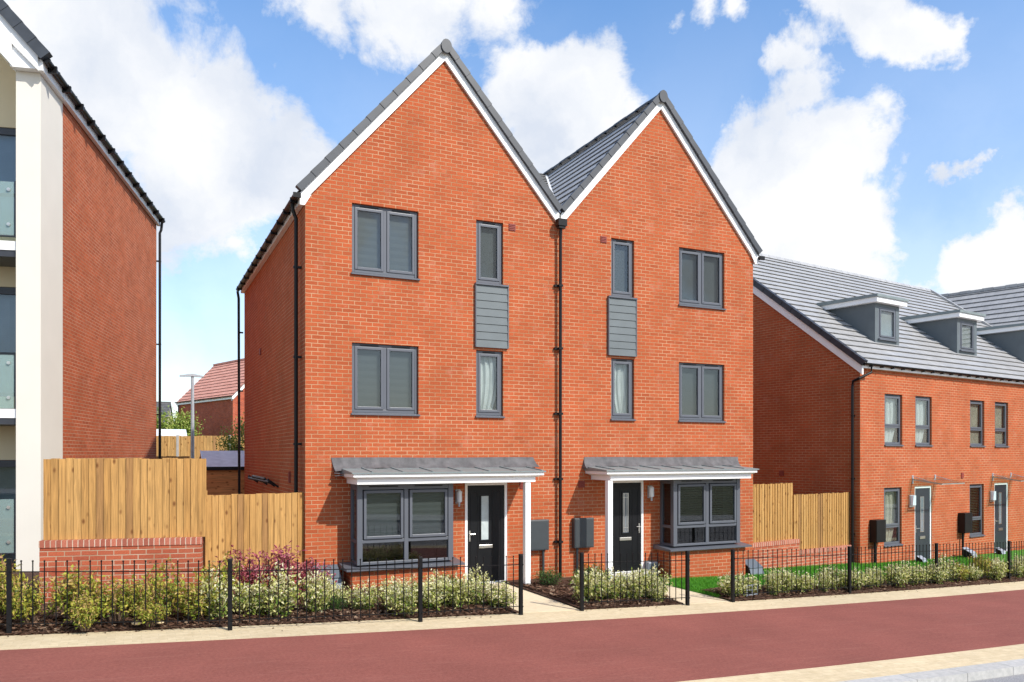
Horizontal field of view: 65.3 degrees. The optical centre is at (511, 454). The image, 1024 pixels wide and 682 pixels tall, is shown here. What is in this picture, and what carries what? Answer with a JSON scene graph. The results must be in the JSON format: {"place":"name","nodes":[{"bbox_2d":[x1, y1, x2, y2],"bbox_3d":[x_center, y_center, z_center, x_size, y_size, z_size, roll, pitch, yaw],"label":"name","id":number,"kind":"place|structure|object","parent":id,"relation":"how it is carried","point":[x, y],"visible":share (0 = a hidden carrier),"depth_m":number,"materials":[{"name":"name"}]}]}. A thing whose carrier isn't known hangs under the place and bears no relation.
{"place":"outdoors","nodes":[
{"label":"outdoors","id":0,"kind":"place"},
{"bbox_2d":[0,589,1023,681],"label":"cycle path","id":1,"kind":"structure","parent":0,"point":[678,648],"depth_m":10.20,"materials":[{"name":"asphalt"}]},
{"bbox_2d":[0,581,1023,649],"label":"pavement strip","id":2,"kind":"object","parent":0,"point":[11,642],"visible":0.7,"depth_m":11.75,"materials":[{"name":"concrete"}]},
{"bbox_2d":[4,0,1023,420],"label":"sky","id":3,"kind":"structure","parent":0,"point":[882,139],"materials":[{"name":"blue"}]},
{"bbox_2d":[480,583,578,612],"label":"garden path","id":4,"kind":"structure","parent":0,"point":[534,601],"depth_m":13.68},
{"bbox_2d":[613,579,729,603],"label":"garden path","id":5,"kind":"structure","parent":0,"point":[696,598],"depth_m":14.93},
{"bbox_2d":[546,534,895,608],"bbox_3d":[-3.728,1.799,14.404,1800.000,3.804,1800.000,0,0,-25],"label":"ground","id":6,"kind":"structure","parent":0,"point":[894,537],"depth_m":15.22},
{"bbox_2d":[0,0,164,570],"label":"apartment building","id":7,"kind":"structure","parent":6,"relation":"on","point":[81,217],"depth_m":16.15,"materials":[{"name":"brick"}]},
{"bbox_2d":[0,460,15,563],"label":"window","id":8,"kind":"structure","parent":7,"relation":"in","point":[7,467],"depth_m":15.91,"materials":[{"name":"clear glass"}]},
{"bbox_2d":[0,287,15,396],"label":"window","id":9,"kind":"structure","parent":7,"relation":"in","point":[7,294],"depth_m":15.92,"materials":[{"name":"clear glass"}]},
{"bbox_2d":[0,128,15,236],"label":"window","id":10,"kind":"structure","parent":7,"relation":"in","point":[7,135],"depth_m":15.91,"materials":[{"name":"clear glass"}]},
{"bbox_2d":[39,537,203,603],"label":"garden wall","id":11,"kind":"structure","parent":6,"relation":"on","point":[140,551],"depth_m":11.99,"materials":[{"name":"brick"}]},
{"bbox_2d":[43,458,205,539],"bbox_3d":[-5.847,0.664,12.135,2.276,1.219,0.098,0,0,-13],"label":"timber fence","id":12,"kind":"object","parent":11,"relation":"on","point":[99,498],"visible":1,"depth_m":12.09,"materials":[{"name":"wood"}]},
{"bbox_2d":[203,490,206,577],"bbox_3d":[-5.064,1.357,12.906,0.097,1.605,1.195,0,0,-29],"label":"timber fence","id":13,"kind":"object","parent":11,"relation":"on","point":[205,553],"visible":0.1,"depth_m":12.40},
{"bbox_2d":[156,401,172,423],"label":"brick house","id":14,"kind":"structure","parent":6,"relation":"on","point":[165,407],"depth_m":69.68,"materials":[{"name":"white plastic"}]},
{"bbox_2d":[156,429,186,435],"bbox_3d":[-16.345,0.193,36.309,2.820,2.733,2.255,0,0,-25],"label":"van","id":15,"kind":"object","parent":6,"relation":"on","point":[172,432],"depth_m":36.20,"materials":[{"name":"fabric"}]},
{"bbox_2d":[156,406,210,435],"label":"garden tree","id":16,"kind":"object","parent":6,"relation":"on","point":[181,422],"visible":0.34,"depth_m":52.57,"materials":[{"name":"green plant"}]},
{"bbox_2d":[180,374,203,458],"bbox_3d":[-11.232,-0.400,28.003,0.780,4.840,0.200,0,0,-25],"label":"street lamp","id":17,"kind":"object","parent":6,"relation":"on","point":[192,376],"visible":0.43,"depth_m":27.97,"materials":[{"name":"metal"}]},
{"bbox_2d":[156,435,243,458],"bbox_3d":[-13.395,0.595,32.036,8.463,2.730,0.105,0,0,1],"label":"timber fence","id":18,"kind":"object","parent":6,"relation":"on","point":[177,445],"visible":0.15,"depth_m":31.99,"materials":[{"name":"wood"}]},
{"bbox_2d":[174,358,243,435],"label":"brick house","id":19,"kind":"structure","parent":6,"relation":"on","point":[216,393],"depth_m":56.21,"materials":[{"name":"brick"}]},
{"bbox_2d":[199,450,243,494],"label":"garden shed","id":20,"kind":"structure","parent":6,"relation":"on","point":[221,472],"depth_m":23.46,"materials":[{"name":"brick"}]},
{"bbox_2d":[212,412,243,450],"bbox_3d":[-9.258,0.258,27.480,2.128,3.816,1.976,0,0,28],"label":"garden tree","id":21,"kind":"object","parent":6,"relation":"on","point":[234,447],"visible":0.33,"depth_m":27.01,"materials":[{"name":"green plant"}]},
{"bbox_2d":[208,562,303,587],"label":"garden wall","id":22,"kind":"structure","parent":6,"relation":"on","point":[267,573],"depth_m":14.04,"materials":[{"name":"brick"}]},
{"bbox_2d":[207,492,303,568],"bbox_3d":[-4.601,1.322,14.011,1.905,1.272,0.098,0,0,-32],"label":"timber fence","id":23,"kind":"object","parent":22,"relation":"on","point":[256,523],"visible":0.61,"depth_m":14.02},
{"bbox_2d":[0,563,518,635],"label":"flower bed","id":24,"kind":"object","parent":6,"relation":"on","point":[29,576],"visible":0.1,"depth_m":11.34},
{"bbox_2d":[0,554,31,615],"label":"golden shrub","id":25,"kind":"object","parent":24,"relation":"on","point":[16,580],"visible":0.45,"depth_m":10.77,"materials":[{"name":"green plant"}]},
{"bbox_2d":[0,575,60,622],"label":"golden shrub","id":26,"kind":"object","parent":24,"relation":"on","point":[26,607],"visible":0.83,"depth_m":10.42,"materials":[{"name":"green plant"}]},
{"bbox_2d":[49,564,108,624],"bbox_3d":[-5.690,1.848,10.607,0.818,0.805,0.800,0,0,-29],"label":"golden shrub","id":27,"kind":"object","parent":24,"relation":"on","point":[72,587],"visible":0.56,"depth_m":10.52,"materials":[{"name":"green plant"}]},
{"bbox_2d":[85,575,146,623],"bbox_3d":[-5.303,1.930,10.708,0.918,0.676,0.888,0,0,-33],"label":"golden shrub","id":28,"kind":"object","parent":24,"relation":"on","point":[118,598],"visible":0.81,"depth_m":10.66,"materials":[{"name":"green plant"}]},
{"bbox_2d":[125,593,173,626],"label":"golden shrub","id":29,"kind":"object","parent":24,"relation":"on","point":[150,612],"visible":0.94,"depth_m":10.53,"materials":[{"name":"green plant"}]},
{"bbox_2d":[129,556,192,618],"bbox_3d":[-4.867,1.862,11.098,0.974,0.860,0.942,0,0,-3],"label":"golden shrub","id":30,"kind":"object","parent":24,"relation":"on","point":[161,586],"visible":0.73,"depth_m":10.93,"materials":[{"name":"green plant"}]},
{"bbox_2d":[165,580,216,619],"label":"golden shrub","id":31,"kind":"object","parent":24,"relation":"on","point":[193,603],"visible":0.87,"depth_m":10.99,"materials":[{"name":"green plant"}]},
{"bbox_2d":[194,568,246,619],"bbox_3d":[-4.110,1.980,11.211,0.784,0.774,0.640,0,0,9],"label":"variegated shrub","id":32,"kind":"object","parent":24,"relation":"on","point":[223,608],"visible":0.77,"depth_m":11.15,"materials":[{"name":"green plant"}]},
{"bbox_2d":[192,551,257,612],"bbox_3d":[-4.160,1.855,11.546,0.916,0.936,0.946,0,0,-9],"label":"golden shrub","id":33,"kind":"object","parent":24,"relation":"on","point":[224,574],"visible":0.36,"depth_m":11.49,"materials":[{"name":"green plant"}]},
{"bbox_2d":[212,545,274,596],"bbox_3d":[-4.175,1.900,12.444,0.962,1.039,0.998,0,0,-12],"label":"red leaved shrub","id":34,"kind":"object","parent":24,"relation":"on","point":[246,575],"visible":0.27,"depth_m":12.38,"materials":[{"name":"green plant"}]},
{"bbox_2d":[225,581,270,615],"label":"variegated shrub","id":35,"kind":"object","parent":24,"relation":"on","point":[244,603],"visible":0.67,"depth_m":11.41,"materials":[{"name":"green plant"}]},
{"bbox_2d":[245,562,305,617],"bbox_3d":[-3.433,1.984,11.541,0.937,0.835,0.765,0,0,-30],"label":"variegated shrub","id":36,"kind":"object","parent":24,"relation":"on","point":[273,606],"visible":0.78,"depth_m":11.45,"materials":[{"name":"green plant"}]},
{"bbox_2d":[252,540,319,598],"bbox_3d":[-3.623,1.894,12.649,1.063,1.106,1.025,0,0,9],"label":"red leaved shrub","id":37,"kind":"object","parent":24,"relation":"on","point":[284,557],"visible":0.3,"depth_m":12.57,"materials":[{"name":"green plant"}]},
{"bbox_2d":[292,557,337,591],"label":"red leaved shrub","id":38,"kind":"object","parent":24,"relation":"on","point":[327,573],"visible":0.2,"depth_m":12.75,"materials":[{"name":"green plant"}]},
{"bbox_2d":[295,566,343,613],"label":"variegated shrub","id":39,"kind":"object","parent":24,"relation":"on","point":[311,597],"visible":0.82,"depth_m":11.82,"materials":[{"name":"green plant"}]},
{"bbox_2d":[320,581,352,606],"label":"variegated shrub","id":40,"kind":"object","parent":24,"relation":"on","point":[337,592],"visible":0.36,"depth_m":12.31,"materials":[{"name":"green plant"}]},
{"bbox_2d":[326,592,352,610],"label":"green shrub","id":41,"kind":"object","parent":24,"relation":"on","point":[337,605],"visible":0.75,"depth_m":12.09,"materials":[{"name":"green plant"}]},
{"bbox_2d":[340,579,383,609],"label":"variegated shrub","id":42,"kind":"object","parent":24,"relation":"on","point":[364,602],"visible":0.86,"depth_m":12.15,"materials":[{"name":"green plant"}]},
{"bbox_2d":[375,575,409,608],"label":"variegated shrub","id":43,"kind":"object","parent":24,"relation":"on","point":[389,590],"visible":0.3,"depth_m":12.37,"materials":[{"name":"green plant"}]},
{"bbox_2d":[379,584,417,615],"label":"variegated shrub","id":44,"kind":"object","parent":24,"relation":"on","point":[409,601],"visible":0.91,"depth_m":11.95,"materials":[{"name":"green plant"}]},
{"bbox_2d":[410,575,450,610],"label":"variegated shrub","id":45,"kind":"object","parent":24,"relation":"on","point":[432,596],"visible":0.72,"depth_m":12.46,"materials":[{"name":"green plant"}]},
{"bbox_2d":[440,571,481,608],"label":"variegated shrub","id":46,"kind":"object","parent":24,"relation":"on","point":[456,595],"visible":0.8,"depth_m":12.66,"materials":[{"name":"green plant"}]},
{"bbox_2d":[462,563,489,604],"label":"variegated shrub","id":47,"kind":"object","parent":24,"relation":"on","point":[479,582],"visible":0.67,"depth_m":12.89,"materials":[{"name":"green plant"}]},
{"bbox_2d":[479,579,517,606],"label":"variegated shrub","id":48,"kind":"object","parent":24,"relation":"on","point":[502,595],"visible":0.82,"depth_m":12.83,"materials":[{"name":"green plant"}]},
{"bbox_2d":[0,554,523,632],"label":"railing fence","id":49,"kind":"object","parent":6,"relation":"on","point":[9,623],"visible":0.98,"depth_m":10.87,"materials":[{"name":"black metal"}]},
{"bbox_2d":[236,39,566,588],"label":"brick house","id":50,"kind":"structure","parent":6,"relation":"on","point":[400,285],"depth_m":15.47,"materials":[{"name":"orange brick"}]},
{"bbox_2d":[312,564,341,588],"bbox_3d":[-3.320,2.249,14.312,0.470,0.482,0.412,0,0,-25],"label":"gas meter box","id":51,"kind":"object","parent":50,"relation":"attached to","point":[337,576],"visible":0.24,"depth_m":14.31,"materials":[{"name":"grey plastic"}]},
{"bbox_2d":[351,204,419,280],"bbox_3d":[-2.396,-3.992,15.085,1.330,1.324,0.189,0,0,-25],"label":"window","id":52,"kind":"structure","parent":50,"relation":"in","point":[384,240],"depth_m":15.11,"materials":[{"name":"glass"}]},
{"bbox_2d":[351,343,419,415],"bbox_3d":[-2.396,-1.399,15.085,1.330,1.339,0.189,0,0,-25],"label":"window","id":53,"kind":"structure","parent":50,"relation":"in","point":[384,377],"depth_m":15.11,"materials":[{"name":"glass"}]},
{"bbox_2d":[339,483,464,571],"bbox_3d":[-2.086,1.269,14.955,2.240,1.618,0.880,0,0,-25],"label":"bay window","id":54,"kind":"structure","parent":50,"relation":"in","point":[389,521],"depth_m":14.74,"materials":[{"name":"grey plastic"}]},
{"bbox_2d":[476,221,501,284],"bbox_3d":[-0.482,-4.037,16.031,0.578,1.232,0.099,0,0,-25],"label":"window","id":55,"kind":"structure","parent":50,"relation":"in","point":[488,234],"depth_m":16.07,"materials":[{"name":"glass"}]},
{"bbox_2d":[475,350,504,417],"bbox_3d":[-0.485,-1.399,16.038,0.630,1.338,0.285,0,0,-25],"label":"window","id":56,"kind":"structure","parent":50,"relation":"in","point":[488,363],"depth_m":16.08,"materials":[{"name":"glass"}]},
{"bbox_2d":[505,577,682,609],"bbox_3d":[1.411,2.671,15.075,2.110,0.308,3.160,0,0,-25],"label":"flower bed","id":57,"kind":"object","parent":6,"relation":"on","point":[516,583],"visible":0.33,"depth_m":14.29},
{"bbox_2d":[531,565,565,585],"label":"green shrub","id":58,"kind":"object","parent":57,"relation":"on","point":[548,580],"visible":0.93,"depth_m":15.37,"materials":[{"name":"green plant"}]},
{"bbox_2d":[568,565,613,601],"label":"variegated shrub","id":59,"kind":"object","parent":57,"relation":"on","point":[594,584],"visible":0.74,"depth_m":13.63,"materials":[{"name":"green plant"}]},
{"bbox_2d":[584,566,629,600],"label":"variegated shrub","id":60,"kind":"object","parent":57,"relation":"on","point":[611,590],"visible":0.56,"depth_m":13.95,"materials":[{"name":"green plant"}]},
{"bbox_2d":[617,567,647,599],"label":"variegated shrub","id":61,"kind":"object","parent":57,"relation":"on","point":[628,592],"visible":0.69,"depth_m":14.10,"materials":[{"name":"green plant"}]},
{"bbox_2d":[629,563,673,596],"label":"variegated shrub","id":62,"kind":"object","parent":57,"relation":"on","point":[648,578],"visible":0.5,"depth_m":14.33,"materials":[{"name":"green plant"}]},
{"bbox_2d":[644,577,667,601],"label":"variegated shrub","id":63,"kind":"object","parent":57,"relation":"on","point":[660,593],"visible":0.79,"depth_m":14.03,"materials":[{"name":"green plant"}]},
{"bbox_2d":[500,90,764,578],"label":"brick house","id":64,"kind":"structure","parent":6,"relation":"on","point":[662,250],"depth_m":17.59,"materials":[{"name":"red brick"}]},
{"bbox_2d":[611,239,632,297],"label":"window","id":65,"kind":"structure","parent":64,"relation":"in","point":[621,250],"depth_m":17.41,"materials":[{"name":"glass"}]},
{"bbox_2d":[610,359,635,420],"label":"window","id":66,"kind":"structure","parent":64,"relation":"in","point":[621,369],"depth_m":17.42,"materials":[{"name":"glass"}]},
{"bbox_2d":[678,248,725,309],"bbox_3d":[4.304,-3.991,18.250,1.330,1.323,0.210,0,0,-25],"label":"window","id":67,"kind":"structure","parent":64,"relation":"in","point":[700,272],"depth_m":18.27,"materials":[{"name":"grey plastic"}]},
{"bbox_2d":[678,363,725,422],"bbox_3d":[4.304,-1.399,18.250,1.330,1.338,0.210,0,0,-25],"label":"window","id":68,"kind":"structure","parent":64,"relation":"in","point":[700,385],"depth_m":18.27,"materials":[{"name":"grey plastic"}]},
{"bbox_2d":[653,478,751,551],"bbox_3d":[4.211,1.269,17.919,2.240,1.618,0.880,0,0,-25],"label":"bay window","id":69,"kind":"structure","parent":64,"relation":"in","point":[696,514],"depth_m":17.69,"materials":[{"name":"grey plastic"}]},
{"bbox_2d":[579,550,689,610],"bbox_3d":[2.115,2.233,13.566,2.202,1.243,0.073,0,0,-25],"label":"railing fence","id":70,"kind":"object","parent":6,"relation":"on","point":[581,579],"visible":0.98,"depth_m":13.59,"materials":[{"name":"black metal"}]},
{"bbox_2d":[718,596,743,600],"bbox_3d":[4.063,2.768,14.841,0.310,0.220,0.371,0,0,-25],"label":"flower bed","id":71,"kind":"object","parent":6,"relation":"on","point":[726,597],"visible":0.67,"depth_m":14.76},
{"bbox_2d":[717,570,747,596],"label":"variegated shrub","id":72,"kind":"object","parent":71,"relation":"on","point":[726,585],"visible":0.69,"depth_m":14.90,"materials":[{"name":"green plant"}]},
{"bbox_2d":[753,539,799,568],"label":"garden wall","id":73,"kind":"structure","parent":6,"relation":"on","point":[784,545],"depth_m":19.89,"materials":[{"name":"brick"}]},
{"bbox_2d":[753,483,792,542],"bbox_3d":[6.316,1.442,19.846,1.999,1.433,0.098,0,0,-34],"label":"timber fence","id":74,"kind":"object","parent":73,"relation":"on","point":[772,512],"visible":0.75,"depth_m":19.92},
{"bbox_2d":[799,544,850,565],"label":"garden wall","id":75,"kind":"structure","parent":6,"relation":"on","point":[840,557],"depth_m":20.96,"materials":[{"name":"brick"}]},
{"bbox_2d":[793,492,849,549],"bbox_3d":[8.163,1.736,21.058,2.419,1.424,0.098,0,0,-34],"label":"timber fence","id":76,"kind":"object","parent":75,"relation":"on","point":[821,520],"visible":0.98,"depth_m":20.99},
{"bbox_2d":[753,253,967,563],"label":"terraced house","id":77,"kind":"structure","parent":6,"relation":"on","point":[826,419],"depth_m":23.06,"materials":[{"name":"red brick"}]},
{"bbox_2d":[884,394,903,445],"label":"window","id":78,"kind":"structure","parent":77,"relation":"in","point":[892,421],"depth_m":22.59,"materials":[{"name":"grey plastic"}]},
{"bbox_2d":[884,487,903,546],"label":"window","id":79,"kind":"structure","parent":77,"relation":"in","point":[890,509],"depth_m":22.58,"materials":[{"name":"glass"}]},
{"bbox_2d":[915,396,932,446],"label":"window","id":80,"kind":"structure","parent":77,"relation":"in","point":[920,425],"depth_m":23.46,"materials":[{"name":"grey plastic"}]},
{"bbox_2d":[712,570,1023,600],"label":"flower bed","id":81,"kind":"object","parent":6,"relation":"on","point":[828,593],"visible":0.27,"depth_m":16.36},
{"bbox_2d":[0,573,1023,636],"bbox_3d":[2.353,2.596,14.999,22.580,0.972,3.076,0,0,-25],"label":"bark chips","id":82,"kind":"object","parent":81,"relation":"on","point":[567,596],"visible":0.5,"depth_m":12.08,"materials":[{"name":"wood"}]},
{"bbox_2d":[70,592,99,630],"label":"golden shrub","id":83,"kind":"object","parent":82,"relation":"on","point":[87,619],"visible":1,"depth_m":10.16,"materials":[{"name":"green plant"}]},
{"bbox_2d":[739,572,761,592],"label":"variegated shrub","id":84,"kind":"object","parent":81,"relation":"on","point":[755,583],"visible":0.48,"depth_m":15.14,"materials":[{"name":"green plant"}]},
{"bbox_2d":[763,567,782,595],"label":"variegated shrub","id":85,"kind":"object","parent":81,"relation":"on","point":[774,584],"visible":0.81,"depth_m":15.28,"materials":[{"name":"green plant"}]},
{"bbox_2d":[760,564,801,593],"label":"variegated shrub","id":86,"kind":"object","parent":81,"relation":"on","point":[786,579],"visible":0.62,"depth_m":15.51,"materials":[{"name":"green plant"}]},
{"bbox_2d":[788,571,820,592],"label":"variegated shrub","id":87,"kind":"object","parent":81,"relation":"on","point":[801,586],"visible":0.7,"depth_m":15.71,"materials":[{"name":"green plant"}]},
{"bbox_2d":[813,570,831,591],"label":"variegated shrub","id":88,"kind":"object","parent":81,"relation":"on","point":[827,581],"visible":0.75,"depth_m":15.97,"materials":[{"name":"green plant"}]},
{"bbox_2d":[813,562,844,588],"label":"variegated shrub","id":89,"kind":"object","parent":81,"relation":"on","point":[834,576],"visible":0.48,"depth_m":16.27,"materials":[{"name":"green plant"}]},
{"bbox_2d":[837,567,869,589],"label":"variegated shrub","id":90,"kind":"object","parent":81,"relation":"on","point":[855,579],"visible":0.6,"depth_m":16.34,"materials":[{"name":"green plant"}]},
{"bbox_2d":[883,561,911,586],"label":"variegated shrub","id":91,"kind":"object","parent":81,"relation":"on","point":[901,577],"visible":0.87,"depth_m":16.98,"materials":[{"name":"green plant"}]},
{"bbox_2d":[896,560,923,584],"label":"variegated shrub","id":92,"kind":"object","parent":81,"relation":"on","point":[914,573],"visible":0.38,"depth_m":17.39,"materials":[{"name":"green plant"}]},
{"bbox_2d":[925,562,948,583],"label":"variegated shrub","id":93,"kind":"object","parent":81,"relation":"on","point":[941,575],"visible":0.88,"depth_m":17.68,"materials":[{"name":"green plant"}]},
{"bbox_2d":[925,553,962,581],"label":"variegated shrub","id":94,"kind":"object","parent":81,"relation":"on","point":[950,573],"visible":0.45,"depth_m":18.12,"materials":[{"name":"green plant"}]},
{"bbox_2d":[963,562,983,580],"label":"variegated shrub","id":95,"kind":"object","parent":81,"relation":"on","point":[973,574],"visible":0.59,"depth_m":18.44,"materials":[{"name":"green plant"}]},
{"bbox_2d":[967,552,990,577],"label":"golden shrub","id":96,"kind":"object","parent":81,"relation":"on","point":[985,565],"visible":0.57,"depth_m":18.83,"materials":[{"name":"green plant"}]},
{"bbox_2d":[982,557,1008,580],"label":"variegated shrub","id":97,"kind":"object","parent":81,"relation":"on","point":[998,565],"visible":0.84,"depth_m":18.84,"materials":[{"name":"green plant"}]},
{"bbox_2d":[730,541,1023,601],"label":"railing fence","id":98,"kind":"object","parent":6,"relation":"on","point":[849,554],"visible":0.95,"depth_m":16.24,"materials":[{"name":"black metal"}]},
{"bbox_2d":[771,260,1023,556],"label":"terraced house","id":99,"kind":"structure","parent":6,"relation":"on","point":[987,425],"depth_m":25.77,"materials":[{"name":"red brick"}]},
{"bbox_2d":[969,484,985,537],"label":"window","id":100,"kind":"structure","parent":99,"relation":"in","point":[977,534],"depth_m":25.16,"materials":[{"name":"grey plastic"}]},
{"bbox_2d":[970,400,985,446],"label":"window","id":101,"kind":"structure","parent":99,"relation":"in","point":[975,406],"depth_m":25.15,"materials":[{"name":"grey plastic"}]},
{"bbox_2d":[995,402,1009,446],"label":"window","id":102,"kind":"structure","parent":99,"relation":"in","point":[1000,408],"depth_m":26.03,"materials":[{"name":"grey plastic"}]},
{"bbox_2d":[830,276,1023,548],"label":"terraced house","id":103,"kind":"structure","parent":6,"relation":"on","point":[1008,340],"depth_m":29.46,"materials":[{"name":"tile"}]},
{"bbox_2d":[839,659,1023,681],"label":"kerb","id":104,"kind":"structure","parent":6,"relation":"on","point":[985,671],"depth_m":9.77,"materials":[{"name":"concrete"}]},
{"bbox_2d":[893,283,1023,533],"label":"brick house","id":105,"kind":"structure","parent":6,"relation":"on","point":[1000,305],"depth_m":32.85,"materials":[{"name":"grey tile"}]},
{"bbox_2d":[660,549,1023,576],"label":"lawn","id":106,"kind":"structure","parent":0,"point":[1000,556],"depth_m":24.53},
{"bbox_2d":[745,559,763,574],"bbox_3d":[5.573,2.650,18.478,0.400,0.410,0.350,0,0,-25],"label":"gas meter box","id":107,"kind":"object","parent":106,"relation":"on","point":[753,566],"visible":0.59,"depth_m":18.40,"materials":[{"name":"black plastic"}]},
{"bbox_2d":[643,555,1012,596],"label":"grass","id":108,"kind":"structure","parent":106,"relation":"on","point":[698,584],"depth_m":19.12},
{"bbox_2d":[680,644,1023,681],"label":"pavement edge","id":109,"kind":"object","parent":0,"point":[853,671],"visible":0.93,"depth_m":9.88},
{"bbox_2d":[970,674,1023,681],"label":"road","id":110,"kind":"structure","parent":0,"point":[1017,678],"depth_m":9.90,"materials":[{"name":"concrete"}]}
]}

